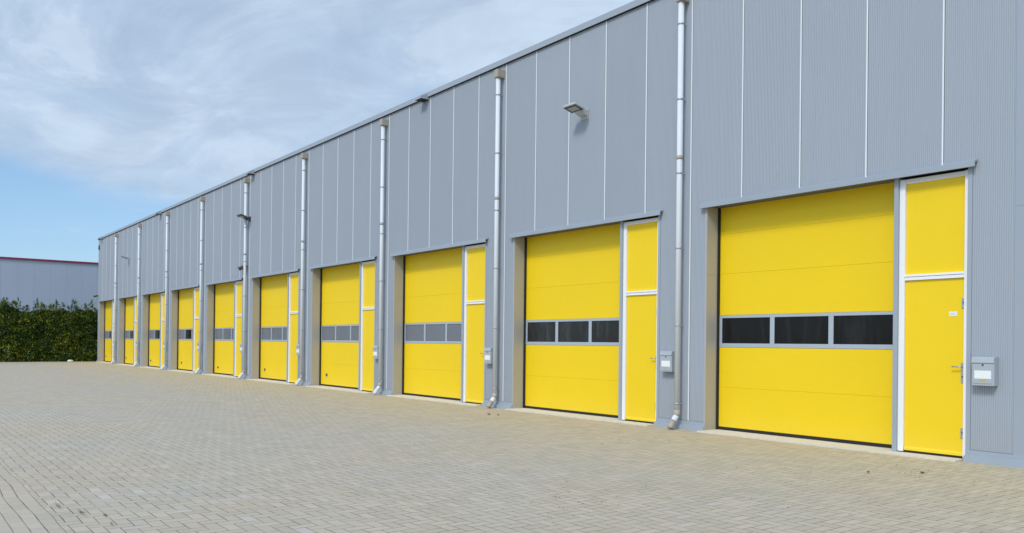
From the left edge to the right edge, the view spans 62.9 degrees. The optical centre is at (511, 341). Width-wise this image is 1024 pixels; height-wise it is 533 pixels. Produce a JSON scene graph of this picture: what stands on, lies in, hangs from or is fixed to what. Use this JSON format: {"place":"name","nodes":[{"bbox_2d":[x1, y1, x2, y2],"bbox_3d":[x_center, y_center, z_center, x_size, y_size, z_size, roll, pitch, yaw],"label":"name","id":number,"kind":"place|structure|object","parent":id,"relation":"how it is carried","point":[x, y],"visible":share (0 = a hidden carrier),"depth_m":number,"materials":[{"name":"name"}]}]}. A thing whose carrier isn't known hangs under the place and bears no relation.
{"place":"outdoors","nodes":[
{"label":"outdoors","id":0,"kind":"place"},
{"bbox_2d":[0,257,97,356],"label":"neighbour building","id":1,"kind":"structure","parent":0,"point":[28,281],"depth_m":67.61,"materials":[{"name":"metal"}]},
{"bbox_2d":[0,0,633,262],"label":"sky","id":2,"kind":"structure","parent":0,"point":[115,114],"materials":[{"name":"blue"}]},
{"bbox_2d":[0,361,1023,532],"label":"pavement","id":3,"kind":"structure","parent":0,"point":[130,449],"depth_m":9.72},
{"bbox_2d":[0,296,97,361],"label":"hedge","id":4,"kind":"object","parent":3,"relation":"on","point":[51,336],"visible":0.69,"depth_m":53.39,"materials":[{"name":"green plant"}]},
{"bbox_2d":[96,0,1023,468],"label":"warehouse","id":5,"kind":"structure","parent":3,"relation":"on","point":[852,228],"depth_m":15.23,"materials":[{"name":"metal"}]},
{"bbox_2d":[105,301,111,361],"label":"overhead door","id":6,"kind":"structure","parent":5,"relation":"in","point":[108,305],"depth_m":53.39,"materials":[{"name":"metal"}]},
{"bbox_2d":[111,233,118,363],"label":"downpipe","id":7,"kind":"object","parent":5,"relation":"attached to","point":[116,235],"visible":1,"depth_m":49.88,"materials":[{"name":"metal"}]},
{"bbox_2d":[125,297,133,364],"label":"overhead door","id":8,"kind":"structure","parent":5,"relation":"in","point":[129,320],"depth_m":48.94,"materials":[{"name":"metal"}]},
{"bbox_2d":[135,322,136,362],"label":"side door","id":9,"kind":"structure","parent":5,"relation":"in","point":[135,322],"depth_m":46.76,"materials":[{"name":"metal"}]},
{"bbox_2d":[133,223,141,365],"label":"downpipe","id":10,"kind":"object","parent":5,"relation":"attached to","point":[138,283],"visible":1,"depth_m":45.49,"materials":[{"name":"metal"}]},
{"bbox_2d":[149,293,159,367],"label":"overhead door","id":11,"kind":"structure","parent":5,"relation":"in","point":[154,327],"depth_m":44.49,"materials":[{"name":"metal"}]},
{"bbox_2d":[162,321,164,365],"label":"side door","id":12,"kind":"structure","parent":5,"relation":"in","point":[163,322],"depth_m":42.27,"materials":[{"name":"metal"}]},
{"bbox_2d":[161,211,169,369],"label":"downpipe","id":13,"kind":"object","parent":5,"relation":"attached to","point":[167,214],"visible":1,"depth_m":41.12,"materials":[{"name":"metal"}]},
{"bbox_2d":[178,288,192,370],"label":"overhead door","id":14,"kind":"structure","parent":5,"relation":"in","point":[185,335],"depth_m":40.05,"materials":[{"name":"metal"}]},
{"bbox_2d":[194,319,198,371],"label":"side door","id":15,"kind":"structure","parent":5,"relation":"in","point":[196,320],"depth_m":37.88,"materials":[{"name":"metal"}]},
{"bbox_2d":[195,197,204,373],"bbox_3d":[-13.703,-2.454,36.745,0.351,7.770,0.160,1,0,-37],"label":"downpipe","id":16,"kind":"object","parent":5,"relation":"attached to","point":[202,199],"visible":1,"depth_m":36.74,"materials":[{"name":"metal"}]},
{"bbox_2d":[214,282,233,375],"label":"overhead door","id":17,"kind":"structure","parent":5,"relation":"in","point":[224,293],"depth_m":35.61,"materials":[{"name":"metal"}]},
{"bbox_2d":[235,317,241,375],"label":"side door","id":18,"kind":"structure","parent":5,"relation":"in","point":[239,319],"depth_m":33.48,"materials":[{"name":"metal"}]},
{"bbox_2d":[240,343,245,352],"bbox_3d":[-10.511,0.263,32.671,0.135,0.373,0.275,1,0,-37],"label":"letterbox","id":19,"kind":"object","parent":5,"relation":"attached to","point":[241,347],"visible":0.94,"depth_m":32.60,"materials":[{"name":"paint"}]},
{"bbox_2d":[238,178,249,378],"bbox_3d":[-10.376,-2.429,32.366,0.351,7.770,0.160,1,0,-37],"label":"downpipe","id":20,"kind":"object","parent":5,"relation":"attached to","point":[246,180],"visible":1,"depth_m":32.36,"materials":[{"name":"metal"}]},
{"bbox_2d":[237,214,250,221],"bbox_3d":[-10.311,-4.745,32.238,0.450,0.252,0.395,1,0,-37],"label":"wall lamp","id":21,"kind":"object","parent":5,"relation":"attached to","point":[245,217],"visible":1,"depth_m":32.21,"materials":[{"name":"beige metal"}]},
{"bbox_2d":[260,274,287,381],"bbox_3d":[-8.651,-0.557,30.896,0.091,4.032,3.376,1,0,-37],"label":"overhead door","id":22,"kind":"structure","parent":5,"relation":"in","point":[274,288],"depth_m":31.16,"materials":[{"name":"metal"}]},
{"bbox_2d":[289,314,297,382],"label":"side door","id":23,"kind":"structure","parent":5,"relation":"in","point":[294,317],"depth_m":29.07,"materials":[{"name":"metal"}]},
{"bbox_2d":[296,344,299,354],"bbox_3d":[-7.183,0.288,28.292,0.135,0.373,0.275,1,0,-37],"label":"letterbox","id":24,"kind":"object","parent":5,"relation":"attached to","point":[297,349],"visible":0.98,"depth_m":28.25,"materials":[{"name":"paint"}]},
{"bbox_2d":[295,153,307,384],"bbox_3d":[-7.048,-2.404,27.987,0.351,7.770,0.160,1,0,-37],"label":"downpipe","id":25,"kind":"object","parent":5,"relation":"attached to","point":[304,156],"visible":1,"depth_m":27.98,"materials":[{"name":"metal"}]},
{"bbox_2d":[321,263,359,389],"bbox_3d":[-5.324,-0.532,26.517,0.091,4.032,3.376,1,0,-37],"label":"overhead door","id":26,"kind":"structure","parent":5,"relation":"in","point":[340,284],"depth_m":26.71,"materials":[{"name":"metal"}]},
{"bbox_2d":[362,310,373,390],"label":"side door","id":27,"kind":"structure","parent":5,"relation":"in","point":[368,315],"depth_m":24.67,"materials":[{"name":"metal"}]},
{"bbox_2d":[373,346,378,358],"bbox_3d":[-3.856,0.313,23.913,0.135,0.373,0.275,1,0,-37],"label":"letterbox","id":28,"kind":"object","parent":5,"relation":"attached to","point":[375,352],"visible":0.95,"depth_m":23.86,"materials":[{"name":"paint"}]},
{"bbox_2d":[373,118,387,394],"bbox_3d":[-3.721,-2.378,23.608,0.351,7.770,0.160,1,0,-37],"label":"downpipe","id":29,"kind":"object","parent":5,"relation":"attached to","point":[383,123],"visible":1,"depth_m":23.60,"materials":[{"name":"metal"}]},
{"bbox_2d":[404,248,461,400],"bbox_3d":[-1.980,-0.507,22.150,0.051,4.032,3.376,1,0,-37],"label":"overhead door","id":30,"kind":"structure","parent":5,"relation":"in","point":[433,280],"depth_m":22.24,"materials":[{"name":"metal"}]},
{"bbox_2d":[466,304,484,402],"bbox_3d":[-0.872,0.291,20.236,0.124,2.377,0.818,1,0,-37],"label":"side door","id":31,"kind":"structure","parent":5,"relation":"in","point":[475,312],"depth_m":20.26,"materials":[{"name":"metal"}]},
{"bbox_2d":[484,348,492,363],"bbox_3d":[-0.528,0.338,19.534,0.135,0.373,0.275,1,0,-37],"label":"letterbox","id":32,"kind":"object","parent":5,"relation":"attached to","point":[488,355],"visible":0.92,"depth_m":19.46,"materials":[{"name":"paint"}]},
{"bbox_2d":[484,351,490,362],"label":"front door","id":33,"kind":"structure","parent":32,"relation":"in","point":[485,352],"depth_m":19.48,"materials":[{"name":"paint"}]},
{"bbox_2d":[486,69,504,407],"bbox_3d":[-0.393,-2.353,19.228,0.351,7.770,0.160,1,0,-37],"label":"downpipe","id":34,"kind":"object","parent":5,"relation":"attached to","point":[499,74],"visible":1,"depth_m":19.22,"materials":[{"name":"metal"}]},
{"bbox_2d":[525,224,619,417],"bbox_3d":[1.347,-0.481,17.771,0.051,4.032,3.376,1,0,-37],"label":"overhead door","id":35,"kind":"structure","parent":5,"relation":"in","point":[573,277],"depth_m":17.77,"materials":[{"name":"metal"}]},
{"bbox_2d":[563,102,588,119],"bbox_3d":[1.317,-4.652,16.935,0.450,0.252,0.395,1,0,-37],"label":"wall lamp","id":36,"kind":"object","parent":5,"relation":"attached to","point":[577,109],"visible":1,"depth_m":16.92,"materials":[{"name":"beige"}]},
{"bbox_2d":[625,294,656,421],"bbox_3d":[2.456,0.316,15.857,0.124,2.377,0.818,1,0,-37],"label":"side door","id":37,"kind":"structure","parent":5,"relation":"in","point":[641,309],"depth_m":15.87,"materials":[{"name":"metal"}]},
{"bbox_2d":[660,351,674,371],"bbox_3d":[2.817,0.363,15.130,0.135,0.373,0.275,1,0,-37],"label":"letterbox","id":38,"kind":"object","parent":5,"relation":"attached to","point":[667,361],"visible":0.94,"depth_m":15.06,"materials":[{"name":"paint"}]},
{"bbox_2d":[661,356,670,369],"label":"front door","id":39,"kind":"structure","parent":38,"relation":"in","point":[668,358],"depth_m":15.08,"materials":[{"name":"paint"}]},
{"bbox_2d":[667,0,689,428],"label":"downpipe","id":40,"kind":"object","parent":5,"relation":"attached to","point":[678,248],"visible":1,"depth_m":14.84,"materials":[{"name":"metal"}]},
{"bbox_2d":[719,182,893,447],"bbox_3d":[4.675,-0.456,13.392,0.051,4.032,3.376,1,0,-37],"label":"overhead door","id":41,"kind":"structure","parent":5,"relation":"in","point":[799,276],"depth_m":13.28,"materials":[{"name":"metal"}]},
{"bbox_2d":[904,278,963,455],"bbox_3d":[5.783,0.341,11.478,0.124,2.377,0.818,1,0,-37],"label":"side door","id":42,"kind":"structure","parent":5,"relation":"in","point":[934,322],"depth_m":11.48,"materials":[{"name":"metal"}]},
{"bbox_2d":[971,357,997,385],"bbox_3d":[6.101,0.388,10.809,0.135,0.373,0.275,1,0,-37],"label":"letterbox","id":43,"kind":"object","parent":5,"relation":"attached to","point":[984,371],"visible":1,"depth_m":10.75,"materials":[{"name":"paint"}]},
{"bbox_2d":[973,363,992,383],"bbox_3d":[6.058,0.418,10.776,0.008,0.257,0.243,1,0,-37],"label":"mailbox","id":44,"kind":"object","parent":43,"relation":"in","point":[987,367],"depth_m":10.76,"materials":[{"name":"paint"}]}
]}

